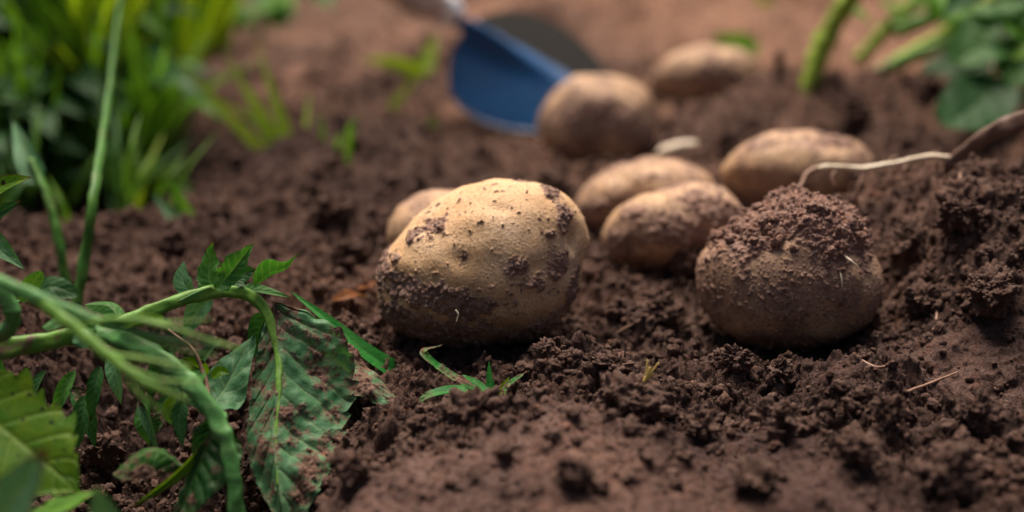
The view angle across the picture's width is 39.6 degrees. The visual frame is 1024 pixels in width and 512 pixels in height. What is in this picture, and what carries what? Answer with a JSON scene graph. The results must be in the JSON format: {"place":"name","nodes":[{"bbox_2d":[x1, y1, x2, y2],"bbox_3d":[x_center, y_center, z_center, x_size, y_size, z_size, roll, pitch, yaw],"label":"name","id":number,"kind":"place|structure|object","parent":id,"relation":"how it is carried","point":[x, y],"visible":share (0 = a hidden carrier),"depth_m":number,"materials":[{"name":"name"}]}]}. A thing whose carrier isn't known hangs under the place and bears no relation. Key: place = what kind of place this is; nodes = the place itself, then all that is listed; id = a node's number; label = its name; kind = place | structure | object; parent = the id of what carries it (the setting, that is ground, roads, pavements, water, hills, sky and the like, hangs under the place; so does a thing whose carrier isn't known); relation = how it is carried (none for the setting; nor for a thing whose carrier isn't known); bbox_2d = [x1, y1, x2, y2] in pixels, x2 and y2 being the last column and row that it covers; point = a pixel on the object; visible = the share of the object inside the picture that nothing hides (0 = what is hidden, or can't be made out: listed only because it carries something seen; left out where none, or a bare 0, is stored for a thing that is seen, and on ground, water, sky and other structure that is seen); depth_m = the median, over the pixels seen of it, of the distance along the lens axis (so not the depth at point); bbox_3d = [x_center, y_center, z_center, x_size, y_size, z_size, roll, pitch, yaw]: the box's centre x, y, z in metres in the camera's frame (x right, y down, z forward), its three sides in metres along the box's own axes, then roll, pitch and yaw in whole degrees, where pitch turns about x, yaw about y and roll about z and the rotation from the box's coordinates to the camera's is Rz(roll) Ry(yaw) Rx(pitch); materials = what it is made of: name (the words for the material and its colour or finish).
{"place":"outdoors","nodes":[
{"label":"outdoors","id":0,"kind":"place"},
{"bbox_2d":[0,0,1023,511],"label":"soil ground","id":1,"kind":"structure","parent":0,"point":[618,36],"depth_m":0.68,"materials":[{"name":"brown soil"}]},
{"bbox_2d":[0,0,32,75],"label":"leafy weed","id":2,"kind":"object","parent":1,"relation":"on","point":[4,21],"visible":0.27,"depth_m":1.04,"materials":[{"name":"green plant"}]},
{"bbox_2d":[0,18,44,195],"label":"grass tuft","id":3,"kind":"object","parent":1,"relation":"on","point":[19,83],"visible":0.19,"depth_m":0.98,"materials":[{"name":"green plant"}]},
{"bbox_2d":[0,0,53,74],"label":"leafy weed","id":4,"kind":"object","parent":1,"relation":"on","point":[7,34],"visible":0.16,"depth_m":1.06,"materials":[{"name":"green plant"}]},
{"bbox_2d":[0,174,77,302],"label":"withered shoot","id":5,"kind":"object","parent":1,"relation":"on","point":[57,286],"visible":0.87,"depth_m":0.60,"materials":[{"name":"plant"}]},
{"bbox_2d":[12,122,70,281],"bbox_3d":[-0.241,-0.026,0.718,0.010,0.071,0.077,-12,21,-34],"label":"grass stalk","id":6,"kind":"object","parent":1,"relation":"on","point":[28,162],"depth_m":0.71,"materials":[{"name":"teal plant"}]},
{"bbox_2d":[0,76,86,209],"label":"leafy weed","id":7,"kind":"object","parent":1,"relation":"on","point":[8,93],"visible":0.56,"depth_m":0.97,"materials":[{"name":"green plant"}]},
{"bbox_2d":[0,108,92,205],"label":"leafy weed","id":8,"kind":"object","parent":1,"relation":"on","point":[48,156],"visible":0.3,"depth_m":0.98,"materials":[{"name":"green plant"}]},
{"bbox_2d":[0,367,93,511],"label":"toothed weed","id":9,"kind":"object","parent":1,"relation":"on","point":[31,423],"visible":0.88,"depth_m":0.50,"materials":[{"name":"green plant"}]},
{"bbox_2d":[0,0,103,113],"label":"grass tuft","id":10,"kind":"object","parent":1,"relation":"on","point":[39,18],"visible":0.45,"depth_m":1.01,"materials":[{"name":"green plant"}]},
{"bbox_2d":[0,447,117,511],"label":"leafy shoot","id":11,"kind":"object","parent":1,"relation":"on","point":[20,482],"visible":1,"depth_m":0.42,"materials":[{"name":"teal plant"}]},
{"bbox_2d":[0,39,140,131],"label":"leafy weed","id":12,"kind":"object","parent":1,"relation":"on","point":[83,78],"visible":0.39,"depth_m":1.00,"materials":[{"name":"green plant"}]},
{"bbox_2d":[0,38,150,202],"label":"grass tuft","id":13,"kind":"object","parent":1,"relation":"on","point":[73,130],"visible":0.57,"depth_m":1.01,"materials":[{"name":"green plant"}]},
{"bbox_2d":[8,35,160,171],"bbox_3d":[-0.307,-0.104,1.042,0.117,0.117,0.136,7,18,21],"label":"leafy weed","id":14,"kind":"object","parent":1,"relation":"on","point":[79,99],"visible":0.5,"depth_m":1.02,"materials":[{"name":"green plant"}]},
{"bbox_2d":[0,1,173,59],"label":"leafy weed","id":15,"kind":"object","parent":1,"relation":"on","point":[148,21],"visible":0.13,"depth_m":1.05,"materials":[{"name":"green plant"}]},
{"bbox_2d":[28,0,155,170],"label":"grass tuft","id":16,"kind":"object","parent":1,"relation":"on","point":[80,46],"visible":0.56,"depth_m":1.01,"materials":[{"name":"green plant"}]},
{"bbox_2d":[71,0,122,307],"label":"grass stalk","id":17,"kind":"object","parent":1,"relation":"on","point":[84,257],"depth_m":0.67,"materials":[{"name":"green plant"}]},
{"bbox_2d":[52,0,146,75],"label":"grass tuft","id":18,"kind":"object","parent":1,"relation":"on","point":[135,7],"visible":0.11,"depth_m":1.05,"materials":[{"name":"green plant"}]},
{"bbox_2d":[0,65,219,222],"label":"grass tuft","id":19,"kind":"object","parent":1,"relation":"on","point":[128,191],"visible":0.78,"depth_m":0.90,"materials":[{"name":"green plant"}]},
{"bbox_2d":[49,152,192,211],"bbox_3d":[-0.273,-0.041,1.005,0.101,0.063,0.060,-10,20,-29],"label":"leafy weed","id":20,"kind":"object","parent":1,"relation":"on","point":[140,160],"visible":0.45,"depth_m":1.00,"materials":[{"name":"green plant"}]},
{"bbox_2d":[0,274,243,415],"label":"weed stalk","id":21,"kind":"object","parent":1,"relation":"on","point":[62,315],"visible":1,"depth_m":0.46,"materials":[{"name":"green plant"}]},
{"bbox_2d":[85,72,185,183],"bbox_3d":[-0.270,-0.089,1.024,0.072,0.100,0.086,-5,18,-16],"label":"grass tuft","id":22,"kind":"object","parent":1,"relation":"on","point":[144,141],"visible":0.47,"depth_m":1.01,"materials":[{"name":"green plant"}]},
{"bbox_2d":[86,13,226,139],"bbox_3d":[-0.276,-0.121,1.052,0.138,0.116,0.120,0,17,0],"label":"leafy weed","id":23,"kind":"object","parent":1,"relation":"on","point":[174,71],"visible":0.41,"depth_m":1.04,"materials":[{"name":"green plant"}]},
{"bbox_2d":[139,0,180,48],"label":"grass tuft","id":24,"kind":"object","parent":1,"relation":"on","point":[164,23],"visible":0.14,"depth_m":1.11,"materials":[{"name":"green plant"}]},
{"bbox_2d":[154,179,194,219],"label":"grass plant","id":25,"kind":"object","parent":1,"relation":"on","point":[182,204],"depth_m":0.80,"materials":[{"name":"green plant"}]},
{"bbox_2d":[138,0,222,76],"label":"leafy weed","id":26,"kind":"object","parent":1,"relation":"on","point":[171,7],"visible":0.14,"depth_m":1.12,"materials":[{"name":"green plant"}]},
{"bbox_2d":[115,18,260,156],"bbox_3d":[-0.234,-0.118,1.031,0.105,0.118,0.062,-12,21,-35],"label":"grass tuft","id":27,"kind":"object","parent":1,"relation":"on","point":[166,125],"visible":0.71,"depth_m":1.02,"materials":[{"name":"green plant"}]},
{"bbox_2d":[0,242,395,511],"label":"potato plant","id":28,"kind":"object","parent":1,"relation":"on","point":[311,374],"visible":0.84,"depth_m":0.55,"materials":[{"name":"teal plant"}]},
{"bbox_2d":[168,0,235,72],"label":"grass tuft","id":29,"kind":"object","parent":1,"relation":"on","point":[190,33],"visible":0.5,"depth_m":1.19,"materials":[{"name":"green plant"}]},
{"bbox_2d":[205,0,242,53],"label":"grass tuft","id":30,"kind":"object","parent":1,"relation":"on","point":[223,37],"visible":0.47,"depth_m":1.35,"materials":[{"name":"green plant"}]},
{"bbox_2d":[170,41,309,148],"bbox_3d":[-0.185,-0.103,0.971,0.112,0.083,0.048,5,18,14],"label":"grass tuft","id":31,"kind":"object","parent":1,"relation":"on","point":[261,120],"visible":0.66,"depth_m":0.96,"materials":[{"name":"green plant"}]},
{"bbox_2d":[225,0,333,39],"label":"leafy weed","id":32,"kind":"object","parent":1,"relation":"on","point":[279,13],"visible":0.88,"depth_m":1.35,"materials":[{"name":"green plant"}]},
{"bbox_2d":[305,192,360,226],"bbox_3d":[-0.097,-0.025,0.772,0.029,0.020,0.025,-12,21,-34],"label":"soil clod","id":33,"kind":"object","parent":1,"relation":"on","point":[335,208],"visible":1,"depth_m":0.77,"materials":[{"name":"brown soil"}]},
{"bbox_2d":[318,113,359,165],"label":"grass tuft","id":34,"kind":"object","parent":1,"relation":"on","point":[348,142],"visible":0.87,"depth_m":0.90,"materials":[{"name":"green plant"}]},
{"bbox_2d":[292,292,398,372],"bbox_3d":[-0.070,0.035,0.596,0.050,0.037,0.012,3,17,9],"label":"grass plant","id":35,"kind":"object","parent":1,"relation":"on","point":[373,355],"depth_m":0.59,"materials":[{"name":"green plant"}]},
{"bbox_2d":[325,238,369,268],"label":"soil clod","id":36,"kind":"object","parent":1,"relation":"on","point":[351,253],"visible":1,"depth_m":0.73,"materials":[{"name":"brown soil"}]},
{"bbox_2d":[333,281,376,300],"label":"dry leaf","id":37,"kind":"object","parent":1,"relation":"on","point":[344,293],"visible":0.91,"depth_m":0.66,"materials":[{"name":"orange plant"}]},
{"bbox_2d":[360,34,436,109],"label":"seedling","id":38,"kind":"object","parent":1,"relation":"on","point":[422,66],"visible":0.93,"depth_m":1.12,"materials":[{"name":"green plant"}]},
{"bbox_2d":[386,189,454,247],"bbox_3d":[-0.038,-0.009,0.712,0.050,0.050,0.058,0,17,0],"label":"potato","id":39,"kind":"object","parent":1,"relation":"on","point":[406,212],"visible":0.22,"depth_m":0.69,"materials":[{"name":"beige food"}]},
{"bbox_2d":[426,115,435,130],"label":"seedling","id":40,"kind":"object","parent":1,"relation":"on","point":[431,120],"visible":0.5,"depth_m":1.02,"materials":[{"name":"green plant"}]},
{"bbox_2d":[419,345,526,401],"bbox_3d":[-0.016,0.048,0.566,0.046,0.018,0.026,0,17,0],"label":"grass sprout","id":41,"kind":"object","parent":1,"relation":"on","point":[468,382],"depth_m":0.57,"materials":[{"name":"green plant"}]},
{"bbox_2d":[375,178,589,347],"bbox_3d":[-0.013,0.004,0.631,0.095,0.079,0.083,0,17,0],"label":"potato","id":42,"kind":"object","parent":1,"relation":"on","point":[494,261],"visible":1,"depth_m":0.60,"materials":[{"name":"beige food"}]},
{"bbox_2d":[387,0,610,132],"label":"garden trowel","id":43,"kind":"object","parent":1,"relation":"on","point":[511,70],"visible":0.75,"depth_m":1.05,"materials":[{"name":"paint"}]},
{"bbox_2d":[554,454,597,488],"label":"soil clod","id":44,"kind":"object","parent":1,"relation":"on","point":[578,473],"visible":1,"depth_m":0.47,"materials":[{"name":"brown soil"}]},
{"bbox_2d":[537,74,658,163],"bbox_3d":[0.059,-0.090,0.985,0.084,0.074,0.083,0,17,0],"label":"potato","id":45,"kind":"object","parent":1,"relation":"on","point":[582,118],"visible":0.81,"depth_m":0.95,"materials":[{"name":"beige food"}]},
{"bbox_2d":[581,349,639,376],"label":"soil clod","id":46,"kind":"object","parent":1,"relation":"on","point":[606,360],"visible":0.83,"depth_m":0.56,"materials":[{"name":"brown soil"}]},
{"bbox_2d":[617,319,639,333],"bbox_3d":[0.052,0.032,0.638,0.010,0.007,0.002,0,17,0],"label":"root fiber","id":47,"kind":"object","parent":1,"relation":"on","point":[624,328],"visible":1,"depth_m":0.64},
{"bbox_2d":[575,156,713,230],"bbox_3d":[0.074,-0.031,0.800,0.080,0.054,0.070,0,17,0],"label":"potato","id":48,"kind":"object","parent":1,"relation":"on","point":[604,195],"visible":0.49,"depth_m":0.77,"materials":[{"name":"beige food"}]},
{"bbox_2d":[628,394,672,424],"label":"soil clod","id":49,"kind":"object","parent":1,"relation":"on","point":[646,408],"visible":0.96,"depth_m":0.53,"materials":[{"name":"brown soil"}]},
{"bbox_2d":[643,360,659,382],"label":"straw sprig","id":50,"kind":"object","parent":1,"relation":"on","point":[648,375],"visible":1,"depth_m":0.54,"materials":[{"name":"yellow plant"}]},
{"bbox_2d":[633,287,685,328],"bbox_3d":[0.068,0.024,0.653,0.023,0.020,0.025,9,19,26],"label":"soil clod","id":51,"kind":"object","parent":1,"relation":"on","point":[662,306],"visible":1,"depth_m":0.65,"materials":[{"name":"brown soil"}]},
{"bbox_2d":[601,181,741,273],"bbox_3d":[0.082,-0.013,0.725,0.073,0.053,0.072,0,17,0],"label":"potato","id":52,"kind":"object","parent":1,"relation":"on","point":[653,231],"visible":0.73,"depth_m":0.70,"materials":[{"name":"beige food"}]},
{"bbox_2d":[655,140,697,156],"bbox_3d":[0.104,-0.068,0.900,0.027,0.011,0.012,0,17,0],"label":"tuber sliver","id":53,"kind":"object","parent":1,"relation":"on","point":[675,148],"visible":1,"depth_m":0.90,"materials":[{"name":"beige food"}]},
{"bbox_2d":[669,245,700,278],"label":"soil clod","id":54,"kind":"object","parent":1,"relation":"on","point":[685,261],"visible":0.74,"depth_m":0.69,"materials":[{"name":"brown soil"}]},
{"bbox_2d":[683,408,722,439],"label":"soil clod","id":55,"kind":"object","parent":1,"relation":"on","point":[703,423],"visible":1,"depth_m":0.53,"materials":[{"name":"brown soil"}]},
{"bbox_2d":[650,43,759,102],"bbox_3d":[0.149,-0.134,1.101,0.083,0.063,0.082,0,17,0],"label":"potato","id":56,"kind":"object","parent":1,"relation":"on","point":[701,72],"visible":0.68,"depth_m":1.07,"materials":[{"name":"beige food"}]},
{"bbox_2d":[715,343,755,376],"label":"soil clod","id":57,"kind":"object","parent":1,"relation":"on","point":[735,358],"visible":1,"depth_m":0.58,"materials":[{"name":"brown soil"}]},
{"bbox_2d":[712,31,758,56],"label":"seedling","id":58,"kind":"object","parent":1,"relation":"on","point":[744,41],"visible":0.77,"depth_m":1.25,"materials":[{"name":"green plant"}]},
{"bbox_2d":[728,454,778,496],"bbox_3d":[0.083,0.074,0.483,0.018,0.012,0.020,13,21,37],"label":"soil clod","id":59,"kind":"object","parent":1,"relation":"on","point":[758,475],"visible":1,"depth_m":0.48,"materials":[{"name":"brown soil"}]},
{"bbox_2d":[758,0,772,6],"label":"seedling","id":60,"kind":"object","parent":1,"relation":"on","point":[767,3],"visible":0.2,"depth_m":1.45,"materials":[{"name":"green plant"}]},
{"bbox_2d":[766,354,793,379],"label":"soil clod","id":61,"kind":"object","parent":1,"relation":"on","point":[781,366],"visible":1,"depth_m":0.57,"materials":[{"name":"brown soil"}]},
{"bbox_2d":[770,400,798,429],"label":"soil clod","id":62,"kind":"object","parent":1,"relation":"on","point":[782,414],"visible":1,"depth_m":0.52,"materials":[{"name":"brown soil"}]},
{"bbox_2d":[695,183,884,352],"bbox_3d":[0.123,0.006,0.634,0.081,0.076,0.079,0,17,0],"label":"potato","id":63,"kind":"object","parent":1,"relation":"on","point":[771,266],"visible":1,"depth_m":0.60,"materials":[{"name":"food"}]},
{"bbox_2d":[843,254,857,266],"bbox_3d":[0.142,0.002,0.599,0.006,0.005,0.004,0,17,0],"label":"root fiber","id":64,"kind":"object","parent":63,"relation":"on","point":[848,258],"visible":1,"depth_m":0.60},
{"bbox_2d":[720,128,873,204],"bbox_3d":[0.159,-0.044,0.790,0.085,0.055,0.074,0,17,0],"label":"potato","id":65,"kind":"object","parent":1,"relation":"on","point":[756,170],"visible":0.68,"depth_m":0.76,"materials":[{"name":"beige food"}]},
{"bbox_2d":[833,427,884,470],"bbox_3d":[0.121,0.068,0.494,0.018,0.014,0.018,-12,21,-35],"label":"soil clod","id":66,"kind":"object","parent":1,"relation":"on","point":[857,447],"visible":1,"depth_m":0.49,"materials":[{"name":"brown soil"}]},
{"bbox_2d":[862,359,885,368],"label":"dry twig","id":67,"kind":"object","parent":1,"relation":"on","point":[878,367],"visible":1,"depth_m":0.57,"materials":[{"name":"beige wood"}]},
{"bbox_2d":[868,394,912,428],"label":"soil clod","id":68,"kind":"object","parent":1,"relation":"on","point":[887,411],"visible":1,"depth_m":0.52,"materials":[{"name":"brown soil"}]},
{"bbox_2d":[884,218,927,261],"bbox_3d":[0.183,-0.007,0.654,0.020,0.019,0.020,-5,18,-15],"label":"soil clod","id":69,"kind":"object","parent":1,"relation":"on","point":[907,240],"visible":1,"depth_m":0.65,"materials":[{"name":"brown soil"}]},
{"bbox_2d":[797,0,1023,129],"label":"potato plant","id":70,"kind":"object","parent":1,"relation":"on","point":[970,42],"visible":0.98,"depth_m":0.93,"materials":[{"name":"green plant"}]},
{"bbox_2d":[798,111,1023,210],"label":"root","id":71,"kind":"object","parent":1,"relation":"on","point":[1004,126],"visible":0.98,"depth_m":0.69,"materials":[{"name":"beige plant"}]},
{"bbox_2d":[897,278,943,315],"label":"soil clod","id":72,"kind":"object","parent":1,"relation":"on","point":[921,296],"visible":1,"depth_m":0.62,"materials":[{"name":"brown soil"}]},
{"bbox_2d":[907,371,958,392],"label":"dry twig","id":73,"kind":"object","parent":1,"relation":"on","point":[925,384],"visible":1,"depth_m":0.56,"materials":[{"name":"beige wood"}]},
{"bbox_2d":[922,439,985,505],"bbox_3d":[0.151,0.075,0.484,0.021,0.025,0.023,10,20,29],"label":"soil clod","id":74,"kind":"object","parent":1,"relation":"on","point":[954,468],"visible":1,"depth_m":0.48,"materials":[{"name":"brown soil"}]},
{"bbox_2d":[931,190,985,233],"bbox_3d":[0.198,-0.019,0.629,0.021,0.020,0.024,13,22,37],"label":"soil clod","id":75,"kind":"object","parent":1,"relation":"on","point":[959,211],"visible":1,"depth_m":0.62,"materials":[{"name":"brown soil"}]},
{"bbox_2d":[956,387,1003,434],"bbox_3d":[0.174,0.057,0.529,0.019,0.016,0.017,-16,23,-42],"label":"soil clod","id":76,"kind":"object","parent":1,"relation":"on","point":[981,412],"visible":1,"depth_m":0.53,"materials":[{"name":"brown soil"}]},
{"bbox_2d":[959,259,1022,319],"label":"soil clod","id":77,"kind":"object","parent":1,"relation":"on","point":[991,289],"visible":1,"depth_m":0.59,"materials":[{"name":"brown soil"}]}
]}

